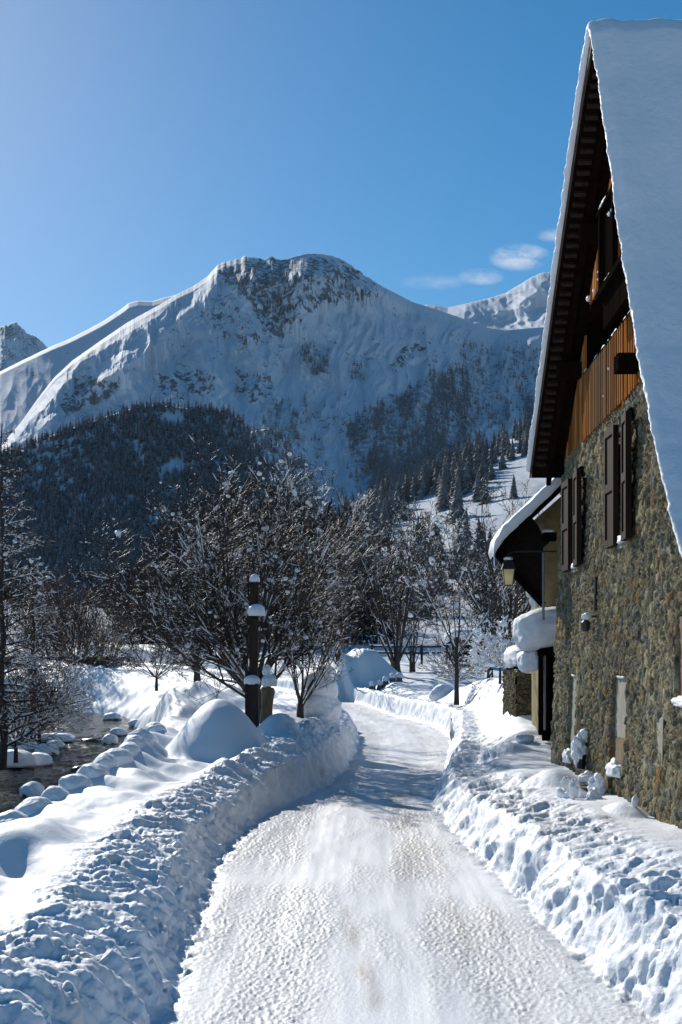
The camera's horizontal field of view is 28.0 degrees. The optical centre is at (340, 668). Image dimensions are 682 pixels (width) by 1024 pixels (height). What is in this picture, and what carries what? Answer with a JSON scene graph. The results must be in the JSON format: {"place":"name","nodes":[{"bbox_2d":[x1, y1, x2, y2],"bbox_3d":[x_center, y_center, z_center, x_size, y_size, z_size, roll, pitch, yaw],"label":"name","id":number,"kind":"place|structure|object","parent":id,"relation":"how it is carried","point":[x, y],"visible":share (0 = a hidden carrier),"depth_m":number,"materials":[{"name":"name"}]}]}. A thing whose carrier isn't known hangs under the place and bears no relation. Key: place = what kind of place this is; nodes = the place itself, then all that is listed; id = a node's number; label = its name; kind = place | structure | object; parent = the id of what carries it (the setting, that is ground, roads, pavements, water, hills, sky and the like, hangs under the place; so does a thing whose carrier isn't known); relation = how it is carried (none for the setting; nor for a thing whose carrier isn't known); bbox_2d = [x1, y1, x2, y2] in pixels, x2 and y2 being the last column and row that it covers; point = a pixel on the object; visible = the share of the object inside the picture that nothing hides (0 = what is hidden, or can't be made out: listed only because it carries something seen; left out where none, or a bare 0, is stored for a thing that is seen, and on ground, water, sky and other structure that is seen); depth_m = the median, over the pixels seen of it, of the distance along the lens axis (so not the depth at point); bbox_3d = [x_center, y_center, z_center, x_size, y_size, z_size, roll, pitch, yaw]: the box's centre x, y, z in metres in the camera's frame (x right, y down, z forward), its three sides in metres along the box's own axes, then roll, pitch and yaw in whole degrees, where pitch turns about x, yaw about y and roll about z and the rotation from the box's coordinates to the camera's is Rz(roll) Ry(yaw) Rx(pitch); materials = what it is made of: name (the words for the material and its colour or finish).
{"place":"outdoors","nodes":[
{"label":"outdoors","id":0,"kind":"place"},
{"bbox_2d":[0,322,47,370],"bbox_3d":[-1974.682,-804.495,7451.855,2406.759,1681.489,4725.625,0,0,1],"label":"mountain","id":1,"kind":"structure","parent":0,"point":[18,343],"depth_m":6255.81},
{"bbox_2d":[0,709,136,812],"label":"river","id":2,"kind":"structure","parent":0,"point":[76,752],"depth_m":42.87,"materials":[{"name":"liquid"}]},
{"bbox_2d":[7,749,36,768],"bbox_3d":[-9.121,2.682,38.164,1.136,0.872,1.137,0,0,1],"label":"boulder","id":3,"kind":"object","parent":2,"relation":"in","point":[26,759],"visible":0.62,"depth_m":37.80,"materials":[{"name":"stone"}]},
{"bbox_2d":[19,781,43,796],"bbox_3d":[-6.689,2.715,29.615,0.584,0.567,0.534,0,0,1],"label":"boulder","id":4,"kind":"object","parent":2,"relation":"in","point":[32,789],"visible":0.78,"depth_m":29.42,"materials":[{"name":"stone"}]},
{"bbox_2d":[32,752,52,765],"bbox_3d":[-8.683,2.703,39.131,0.872,0.636,0.822,0,0,1],"label":"boulder","id":5,"kind":"object","parent":2,"relation":"in","point":[43,759],"visible":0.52,"depth_m":38.89,"materials":[{"name":"stone"}]},
{"bbox_2d":[34,743,58,754],"bbox_3d":[-9.515,2.683,44.151,0.842,0.604,0.807,0,0,1],"label":"boulder","id":6,"kind":"object","parent":2,"relation":"in","point":[46,750],"visible":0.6,"depth_m":43.90,"materials":[{"name":"stone"}]},
{"bbox_2d":[36,733,75,742],"bbox_3d":[-10.934,2.710,52.166,1.627,0.554,1.528,0,0,1],"label":"boulder","id":7,"kind":"object","parent":2,"relation":"in","point":[69,737],"visible":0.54,"depth_m":51.70,"materials":[{"name":"stone"}]},
{"bbox_2d":[101,734,118,744],"bbox_3d":[-8.482,2.682,50.140,0.608,0.630,0.577,0,0,1],"label":"boulder","id":8,"kind":"object","parent":2,"relation":"in","point":[109,739],"visible":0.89,"depth_m":49.92,"materials":[{"name":"stone"}]},
{"bbox_2d":[102,712,121,719],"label":"boulder","id":9,"kind":"object","parent":2,"relation":"in","point":[112,716],"visible":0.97,"depth_m":73.86,"materials":[{"name":"stone"}]},
{"bbox_2d":[0,295,174,443],"bbox_3d":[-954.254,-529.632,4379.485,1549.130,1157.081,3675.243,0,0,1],"label":"mountain","id":10,"kind":"structure","parent":0,"point":[24,383],"depth_m":3498.64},
{"bbox_2d":[0,405,305,596],"bbox_3d":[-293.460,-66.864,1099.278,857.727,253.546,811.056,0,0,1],"label":"forest hill","id":11,"kind":"structure","parent":0,"point":[172,462],"depth_m":942.58,"materials":[{"name":"conifer needle foliage"},{"name":"snow"},{"name":"bark"}]},
{"bbox_2d":[0,396,315,605],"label":"conifer forest","id":12,"kind":"object","parent":11,"relation":"on","point":[57,503],"visible":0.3,"depth_m":912.48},
{"bbox_2d":[2,253,543,513],"bbox_3d":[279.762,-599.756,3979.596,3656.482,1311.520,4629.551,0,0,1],"label":"mountain","id":13,"kind":"structure","parent":0,"point":[235,333],"depth_m":2685.37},
{"bbox_2d":[262,340,540,500],"bbox_3d":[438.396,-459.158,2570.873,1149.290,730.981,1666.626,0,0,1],"label":"mountain woods","id":14,"kind":"object","parent":13,"relation":"on","point":[382,467],"visible":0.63,"depth_m":2496.56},
{"bbox_2d":[3,430,560,661],"bbox_3d":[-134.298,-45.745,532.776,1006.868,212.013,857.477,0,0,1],"label":"hillside","id":15,"kind":"structure","parent":0,"point":[516,468],"depth_m":436.09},
{"bbox_2d":[3,557,36,630],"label":"bare tree","id":16,"kind":"object","parent":15,"relation":"on","point":[7,595],"visible":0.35,"depth_m":220.59,"materials":[{"name":"brown plant"}]},
{"bbox_2d":[6,559,51,617],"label":"bare tree","id":17,"kind":"object","parent":15,"relation":"on","point":[26,585],"visible":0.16,"depth_m":250.60,"materials":[{"name":"brown plant"}]},
{"bbox_2d":[7,565,88,660],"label":"bare shrub","id":18,"kind":"object","parent":15,"relation":"on","point":[45,616],"visible":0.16,"depth_m":117.75,"materials":[{"name":"brown plant"}]},
{"bbox_2d":[94,553,152,643],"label":"bare tree","id":19,"kind":"object","parent":15,"relation":"on","point":[103,581],"visible":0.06,"depth_m":149.40,"materials":[{"name":"brown plant"}]},
{"bbox_2d":[110,584,154,644],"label":"bare tree","id":20,"kind":"object","parent":15,"relation":"on","point":[135,631],"visible":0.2,"depth_m":134.90,"materials":[{"name":"brown plant"}]},
{"bbox_2d":[107,566,164,643],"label":"bare tree","id":21,"kind":"object","parent":15,"relation":"on","point":[142,642],"visible":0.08,"depth_m":141.46,"materials":[{"name":"brown plant"}]},
{"bbox_2d":[133,518,220,642],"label":"bare tree","id":22,"kind":"object","parent":15,"relation":"on","point":[172,575],"visible":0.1,"depth_m":134.43,"materials":[{"name":"brown plant"}]},
{"bbox_2d":[151,490,259,630],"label":"bare tree","id":23,"kind":"object","parent":15,"relation":"on","point":[184,546],"visible":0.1,"depth_m":118.64,"materials":[{"name":"brown plant"}]},
{"bbox_2d":[152,447,313,644],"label":"bare tree","id":24,"kind":"object","parent":15,"relation":"on","point":[203,508],"visible":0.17,"depth_m":116.71,"materials":[{"name":"brown plant"}]},
{"bbox_2d":[209,469,336,639],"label":"bare tree","id":25,"kind":"object","parent":15,"relation":"on","point":[323,517],"visible":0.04,"depth_m":124.71,"materials":[{"name":"brown plant"}]},
{"bbox_2d":[217,470,357,641],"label":"bare tree","id":26,"kind":"object","parent":15,"relation":"on","point":[328,509],"visible":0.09,"depth_m":120.58,"materials":[{"name":"brown plant"}]},
{"bbox_2d":[270,506,383,645],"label":"bare tree","id":27,"kind":"object","parent":15,"relation":"on","point":[358,563],"visible":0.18,"depth_m":119.84,"materials":[{"name":"brown plant"}]},
{"bbox_2d":[276,481,378,642],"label":"bare tree","id":28,"kind":"object","parent":15,"relation":"on","point":[322,546],"visible":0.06,"depth_m":123.99,"materials":[{"name":"brown plant"}]},
{"bbox_2d":[311,496,412,643],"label":"bare tree","id":29,"kind":"object","parent":15,"relation":"on","point":[351,642],"visible":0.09,"depth_m":127.56,"materials":[{"name":"brown plant"}]},
{"bbox_2d":[350,576,410,643],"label":"bare tree","id":30,"kind":"object","parent":15,"relation":"on","point":[369,624],"visible":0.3,"depth_m":125.33,"materials":[{"name":"brown plant"}]},
{"bbox_2d":[377,504,388,545],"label":"conifer","id":31,"kind":"object","parent":15,"relation":"on","point":[384,514],"visible":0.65,"depth_m":441.40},
{"bbox_2d":[402,468,410,500],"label":"conifer","id":32,"kind":"object","parent":15,"relation":"on","point":[406,488],"visible":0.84,"depth_m":567.99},
{"bbox_2d":[407,470,418,501],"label":"conifer","id":33,"kind":"object","parent":15,"relation":"on","point":[413,489],"visible":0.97,"depth_m":560.83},
{"bbox_2d":[399,516,438,618],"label":"conifer","id":34,"kind":"object","parent":15,"relation":"on","point":[427,611],"visible":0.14,"depth_m":181.67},
{"bbox_2d":[415,463,429,498],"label":"conifer","id":35,"kind":"object","parent":15,"relation":"on","point":[423,488],"visible":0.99,"depth_m":558.74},
{"bbox_2d":[429,458,439,493],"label":"conifer","id":36,"kind":"object","parent":15,"relation":"on","point":[435,480],"visible":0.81,"depth_m":555.36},
{"bbox_2d":[428,521,450,592],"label":"conifer","id":37,"kind":"object","parent":15,"relation":"on","point":[435,530],"visible":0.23,"depth_m":241.21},
{"bbox_2d":[435,480,448,511],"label":"conifer","id":38,"kind":"object","parent":15,"relation":"on","point":[442,499],"visible":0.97,"depth_m":487.93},
{"bbox_2d":[446,478,465,522],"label":"conifer","id":39,"kind":"object","parent":15,"relation":"on","point":[457,501],"visible":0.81,"depth_m":432.75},
{"bbox_2d":[449,459,466,494],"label":"conifer","id":40,"kind":"object","parent":15,"relation":"on","point":[459,470],"visible":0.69,"depth_m":503.98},
{"bbox_2d":[447,516,470,577],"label":"conifer","id":41,"kind":"object","parent":15,"relation":"on","point":[462,539],"visible":0.23,"depth_m":274.23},
{"bbox_2d":[461,459,471,492],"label":"conifer","id":42,"kind":"object","parent":15,"relation":"on","point":[466,481],"visible":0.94,"depth_m":502.94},
{"bbox_2d":[468,459,481,491],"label":"conifer","id":43,"kind":"object","parent":15,"relation":"on","point":[473,476],"visible":0.59,"depth_m":499.88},
{"bbox_2d":[465,517,485,580],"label":"conifer","id":44,"kind":"object","parent":15,"relation":"on","point":[480,542],"visible":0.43,"depth_m":255.49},
{"bbox_2d":[470,471,481,501],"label":"conifer","id":45,"kind":"object","parent":15,"relation":"on","point":[476,496],"visible":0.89,"depth_m":470.64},
{"bbox_2d":[478,453,488,483],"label":"conifer","id":46,"kind":"object","parent":15,"relation":"on","point":[482,470],"visible":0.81,"depth_m":508.39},
{"bbox_2d":[478,473,491,504],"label":"conifer","id":47,"kind":"object","parent":15,"relation":"on","point":[486,489],"visible":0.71,"depth_m":455.47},
{"bbox_2d":[509,475,518,499],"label":"conifer","id":48,"kind":"object","parent":15,"relation":"on","point":[513,492],"visible":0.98,"depth_m":437.35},
{"bbox_2d":[251,429,323,510],"bbox_3d":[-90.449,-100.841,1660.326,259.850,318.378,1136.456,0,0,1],"label":"forest hill","id":49,"kind":"structure","parent":0,"point":[273,441],"depth_m":1442.57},
{"bbox_2d":[245,421,327,513],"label":"conifer forest","id":50,"kind":"object","parent":49,"relation":"on","point":[279,435],"visible":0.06,"depth_m":1438.23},
{"bbox_2d":[0,644,681,926],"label":"snow ground","id":51,"kind":"structure","parent":0,"point":[38,848],"depth_m":21.73,"materials":[{"name":"snow"}]},
{"bbox_2d":[0,810,28,822],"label":"snow mound","id":52,"kind":"object","parent":51,"relation":"on","point":[9,815],"visible":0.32,"depth_m":13.36,"materials":[{"name":"snow"}]},
{"bbox_2d":[0,546,37,697],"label":"larch tree","id":53,"kind":"object","parent":51,"relation":"on","point":[11,611],"visible":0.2,"depth_m":60.55,"materials":[{"name":"brown plant"}]},
{"bbox_2d":[14,796,52,814],"bbox_3d":[-3.278,1.557,14.556,0.444,0.397,0.614,0,0,1],"label":"snow mound","id":54,"kind":"object","parent":51,"relation":"on","point":[30,805],"visible":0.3,"depth_m":14.39,"materials":[{"name":"snow"}]},
{"bbox_2d":[0,555,83,739],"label":"larch tree","id":55,"kind":"object","parent":51,"relation":"on","point":[31,608],"visible":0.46,"depth_m":48.15,"materials":[{"name":"brown plant"}]},
{"bbox_2d":[5,651,82,762],"bbox_3d":[-8.778,1.034,37.115,3.450,3.038,3.391,0,0,39],"label":"bare shrub","id":56,"kind":"object","parent":51,"relation":"on","point":[19,734],"visible":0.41,"depth_m":37.08,"materials":[{"name":"brown plant"}]},
{"bbox_2d":[0,424,93,769],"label":"larch tree","id":57,"kind":"object","parent":51,"relation":"on","point":[5,723],"visible":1,"depth_m":35.09,"materials":[{"name":"brown plant"}]},
{"bbox_2d":[4,643,98,744],"bbox_3d":[-10.220,0.846,46.250,3.900,3.494,3.968,0,0,3],"label":"bare shrub","id":58,"kind":"object","parent":51,"relation":"on","point":[54,681],"visible":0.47,"depth_m":46.34,"materials":[{"name":"brown plant"}]},
{"bbox_2d":[5,637,101,717],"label":"bare shrub","id":59,"kind":"object","parent":51,"relation":"on","point":[69,677],"visible":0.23,"depth_m":70.16,"materials":[{"name":"brown plant"}]},
{"bbox_2d":[40,786,69,800],"bbox_3d":[-3.256,1.514,15.559,0.345,0.382,0.616,0,0,1],"label":"snow mound","id":60,"kind":"object","parent":51,"relation":"on","point":[55,793],"visible":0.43,"depth_m":15.38,"materials":[{"name":"snow"}]},
{"bbox_2d":[58,774,93,789],"bbox_3d":[-3.239,1.470,16.652,0.458,0.386,0.621,0,0,1],"label":"snow mound","id":61,"kind":"object","parent":51,"relation":"on","point":[70,781],"visible":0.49,"depth_m":16.47,"materials":[{"name":"snow"}]},
{"bbox_2d":[16,551,138,668],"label":"bare shrub","id":62,"kind":"object","parent":51,"relation":"on","point":[85,622],"visible":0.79,"depth_m":99.88,"materials":[{"name":"brown plant"}]},
{"bbox_2d":[76,763,108,777],"bbox_3d":[-3.219,1.407,17.662,0.428,0.386,0.597,0,0,1],"label":"snow mound","id":63,"kind":"object","parent":51,"relation":"on","point":[91,770],"visible":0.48,"depth_m":17.47,"materials":[{"name":"snow"}]},
{"bbox_2d":[92,752,118,769],"bbox_3d":[-3.208,1.335,18.545,0.354,0.406,0.608,0,0,1],"label":"snow mound","id":64,"kind":"object","parent":51,"relation":"on","point":[108,761],"visible":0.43,"depth_m":18.38,"materials":[{"name":"snow"}]},
{"bbox_2d":[69,592,143,668],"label":"bare shrub","id":65,"kind":"object","parent":51,"relation":"on","point":[120,645],"visible":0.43,"depth_m":107.91,"materials":[{"name":"brown plant"}]},
{"bbox_2d":[105,748,133,764],"bbox_3d":[-3.191,1.313,19.455,0.475,0.381,0.621,0,0,1],"label":"snow mound","id":66,"kind":"object","parent":51,"relation":"on","point":[122,756],"visible":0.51,"depth_m":19.27,"materials":[{"name":"snow"}]},
{"bbox_2d":[118,742,140,756],"bbox_3d":[-3.176,1.287,20.472,0.384,0.394,0.625,0,0,1],"label":"snow mound","id":67,"kind":"object","parent":51,"relation":"on","point":[133,748],"visible":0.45,"depth_m":20.26,"materials":[{"name":"snow"}]},
{"bbox_2d":[122,735,145,747],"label":"snow mound","id":68,"kind":"object","parent":51,"relation":"on","point":[139,741],"visible":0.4,"depth_m":21.20,"materials":[{"name":"snow"}]},
{"bbox_2d":[127,728,154,744],"bbox_3d":[-3.268,1.158,22.248,0.464,0.399,0.605,0,0,1],"label":"snow mound","id":69,"kind":"object","parent":51,"relation":"on","point":[146,735],"visible":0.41,"depth_m":22.08,"materials":[{"name":"snow"}]},
{"bbox_2d":[103,606,190,690],"bbox_3d":[-6.798,-0.940,50.126,3.746,3.498,3.938,0,0,1],"label":"bare tree","id":70,"kind":"object","parent":51,"relation":"on","point":[156,676],"visible":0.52,"depth_m":49.88,"materials":[{"name":"brown plant"}]},
{"bbox_2d":[145,722,166,731],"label":"snow mound","id":71,"kind":"object","parent":51,"relation":"on","point":[154,726],"visible":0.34,"depth_m":24.37,"materials":[{"name":"snow"}]},
{"bbox_2d":[62,431,281,681],"bbox_3d":[-5.063,-3.218,42.413,6.620,7.775,8.304,0,0,1],"label":"bare tree","id":72,"kind":"object","parent":51,"relation":"on","point":[196,676],"visible":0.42,"depth_m":41.13,"materials":[{"name":"brown plant"}]},
{"bbox_2d":[0,682,359,1023],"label":"snow bank","id":73,"kind":"structure","parent":51,"relation":"on","point":[105,928],"depth_m":9.98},
{"bbox_2d":[296,665,341,720],"bbox_3d":[-0.501,0.601,31.241,1.043,1.412,1.129,0,0,1],"label":"snow buried bush","id":74,"kind":"object","parent":73,"relation":"on","point":[324,702],"visible":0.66,"depth_m":30.81,"materials":[{"name":"snow"}]},
{"bbox_2d":[62,433,414,717],"bbox_3d":[-2.228,-1.829,29.683,5.797,6.798,8.343,0,0,37],"label":"bare tree","id":75,"kind":"object","parent":51,"relation":"on","point":[220,610],"visible":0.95,"depth_m":28.95,"materials":[{"name":"brown plant"}]},
{"bbox_2d":[244,574,269,727],"bbox_3d":[-1.603,-0.181,25.934,0.471,3.265,0.589,0,0,1],"label":"wooden post","id":76,"kind":"object","parent":51,"relation":"on","point":[256,610],"visible":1,"depth_m":25.88,"materials":[{"name":"brown wood"}]},
{"bbox_2d":[259,664,277,723],"bbox_3d":[-1.471,0.651,27.032,0.430,1.508,0.360,0,0,1],"label":"tree stump","id":77,"kind":"object","parent":51,"relation":"on","point":[269,680],"visible":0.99,"depth_m":26.94,"materials":[{"name":"brown wood"}]},
{"bbox_2d":[270,595,360,717],"bbox_3d":[-0.719,-0.209,30.401,2.365,3.271,3.092,0,0,1],"label":"bare tree","id":78,"kind":"object","parent":51,"relation":"on","point":[302,698],"visible":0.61,"depth_m":30.47,"materials":[{"name":"brown plant"}]},
{"bbox_2d":[76,644,681,1023],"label":"snow bank","id":79,"kind":"structure","parent":51,"relation":"on","point":[598,884],"depth_m":12.23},
{"bbox_2d":[287,486,365,665],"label":"bare tree","id":80,"kind":"object","parent":79,"relation":"on","point":[350,592],"visible":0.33,"depth_m":69.96,"materials":[{"name":"brown plant"}]},
{"bbox_2d":[428,684,453,700],"bbox_3d":[3.872,1.007,51.947,1.085,0.892,1.015,0,0,1],"label":"snow covered stone","id":81,"kind":"object","parent":79,"relation":"on","point":[438,692],"visible":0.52,"depth_m":51.60,"materials":[{"name":"white"}]},
{"bbox_2d":[396,515,506,704],"bbox_3d":[3.728,-1.888,44.312,3.887,6.098,3.846,0,0,1],"label":"bare tree","id":82,"kind":"object","parent":79,"relation":"on","point":[439,596],"visible":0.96,"depth_m":43.87,"materials":[{"name":"brown plant"}]},
{"bbox_2d":[417,626,492,685],"bbox_3d":[3.920,-0.290,45.949,2.688,2.300,2.543,0,0,1],"label":"bare shrub","id":83,"kind":"object","parent":79,"relation":"on","point":[448,670],"visible":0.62,"depth_m":45.87,"materials":[{"name":"brown plant"}]},
{"bbox_2d":[464,612,518,683],"bbox_3d":[4.242,-0.548,36.025,2.028,1.895,2.029,0,0,1],"label":"bare shrub","id":84,"kind":"object","parent":79,"relation":"on","point":[495,661],"visible":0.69,"depth_m":35.67,"materials":[{"name":"white plant"}]},
{"bbox_2d":[502,645,531,716],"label":"stone wall","id":85,"kind":"structure","parent":79,"relation":"on","point":[517,695],"depth_m":26.08,"materials":[{"name":"brown stone"}]},
{"bbox_2d":[556,770,606,799],"bbox_3d":[2.772,1.498,15.739,0.579,0.604,1.338,0,0,14],"label":"snowed flower tub","id":86,"kind":"object","parent":79,"relation":"on","point":[592,786],"visible":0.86,"depth_m":15.62,"materials":[{"name":"white"}]},
{"bbox_2d":[307,492,460,672],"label":"bare tree","id":87,"kind":"object","parent":51,"relation":"on","point":[395,660],"visible":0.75,"depth_m":71.24,"materials":[{"name":"brown plant"}]},
{"bbox_2d":[353,503,466,671],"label":"bare tree","id":88,"kind":"object","parent":51,"relation":"on","point":[411,659],"visible":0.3,"depth_m":77.20,"materials":[{"name":"brown plant"}]},
{"bbox_2d":[370,643,477,663],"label":"rail fence","id":89,"kind":"object","parent":51,"relation":"on","point":[372,646],"visible":0.45,"depth_m":77.89,"materials":[{"name":"brown wood"}]},
{"bbox_2d":[444,629,486,661],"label":"hut","id":90,"kind":"object","parent":51,"relation":"on","point":[453,636],"visible":0.24,"depth_m":82.84,"materials":[{"name":"brown wood"}]},
{"bbox_2d":[396,476,543,669],"bbox_3d":[4.918,-3.013,46.061,6.512,7.126,5.245,0,0,11],"label":"bare tree","id":91,"kind":"object","parent":51,"relation":"on","point":[495,572],"visible":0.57,"depth_m":45.55,"materials":[{"name":"brown plant"}]},
{"bbox_2d":[429,523,531,677],"bbox_3d":[6.748,-2.960,64.001,5.522,7.428,5.050,0,0,-38],"label":"bare tree","id":92,"kind":"object","parent":51,"relation":"on","point":[487,572],"visible":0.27,"depth_m":63.83,"materials":[{"name":"brown plant"}]},
{"bbox_2d":[488,478,560,737],"bbox_3d":[6.404,-1.415,22.967,8.024,6.830,3.668,0,0,1],"label":"plastered annex","id":93,"kind":"object","parent":51,"relation":"on","point":[535,573],"visible":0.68,"depth_m":21.80,"materials":[{"name":"paint"}]},
{"bbox_2d":[501,551,556,585],"bbox_3d":[2.910,-1.559,21.156,0.853,0.549,0.216,0,0,1],"label":"street lantern","id":94,"kind":"object","parent":93,"relation":"attached to","point":[508,568],"visible":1,"depth_m":21.09,"materials":[{"name":"beige glass"}]},
{"bbox_2d":[512,607,556,740],"bbox_3d":[3.414,0.081,22.812,1.099,2.238,1.415,0,0,1],"label":"entrance porch","id":95,"kind":"object","parent":93,"relation":"attached to","point":[534,635],"visible":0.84,"depth_m":22.35,"materials":[{"name":"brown wood"}]},
{"bbox_2d":[542,656,554,740],"bbox_3d":[3.663,0.450,22.812,0.600,1.500,0.115,0,0,1],"label":"door","id":96,"kind":"structure","parent":95,"relation":"in","point":[550,660],"depth_m":22.82,"materials":[{"name":"brown wood"}]},
{"bbox_2d":[514,734,534,742],"bbox_3d":[3.080,1.172,22.954,0.328,0.163,0.315,0,0,23],"label":"snow covered stone","id":97,"kind":"object","parent":51,"relation":"on","point":[525,738],"visible":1,"depth_m":22.86,"materials":[{"name":"white"}]},
{"bbox_2d":[525,18,681,827],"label":"stone house","id":98,"kind":"structure","parent":51,"relation":"on","point":[605,440],"depth_m":15.06,"materials":[{"name":"stone"}]},
{"bbox_2d":[561,466,584,572],"bbox_3d":[3.263,-2.062,18.985,0.197,1.425,1.471,0,0,1],"label":"window","id":99,"kind":"structure","parent":98,"relation":"in","point":[571,488],"depth_m":19.20,"materials":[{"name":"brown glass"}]},
{"bbox_2d":[570,677,576,748],"bbox_3d":[3.262,0.683,18.900,0.102,1.187,0.640,0,0,1],"label":"blocked window","id":100,"kind":"structure","parent":98,"relation":"in","point":[574,694],"depth_m":19.06,"materials":[{"name":"grey paint"}]},
{"bbox_2d":[595,184,628,329],"bbox_3d":[3.011,-4.647,14.938,0.144,1.414,1.967,0,0,1],"label":"attic window","id":101,"kind":"structure","parent":98,"relation":"in","point":[612,291],"depth_m":15.35,"materials":[{"name":"brown wood"}]},
{"bbox_2d":[604,407,634,549],"bbox_3d":[3.260,-2.147,15.575,0.288,1.535,1.351,0,0,1],"label":"window","id":102,"kind":"structure","parent":98,"relation":"in","point":[612,538],"depth_m":15.75,"materials":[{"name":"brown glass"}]},
{"bbox_2d":[614,736,625,775],"bbox_3d":[3.195,0.990,15.466,0.072,0.420,0.850,0,0,1],"label":"blocked window base","id":103,"kind":"structure","parent":98,"relation":"in","point":[619,753],"depth_m":15.57,"materials":[{"name":"brown paint"}]},
{"bbox_2d":[614,677,626,738],"bbox_3d":[3.218,0.433,15.466,0.082,0.687,0.850,0,0,1],"label":"blocked window","id":104,"kind":"structure","parent":98,"relation":"in","point":[620,712],"depth_m":15.59,"materials":[{"name":"grey paint"}]},
{"bbox_2d":[0,0,681,347],"label":"sky","id":105,"kind":"structure","parent":0,"point":[147,147],"materials":[{"name":"blue"}]},
{"bbox_2d":[76,659,662,1023],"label":"road","id":106,"kind":"structure","parent":0,"point":[369,886],"depth_m":10.60,"materials":[{"name":"snow"}]},
{"bbox_2d":[425,272,550,329],"bbox_3d":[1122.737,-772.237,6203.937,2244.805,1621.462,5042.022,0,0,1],"label":"mountain","id":107,"kind":"structure","parent":0,"point":[523,305],"depth_m":5221.95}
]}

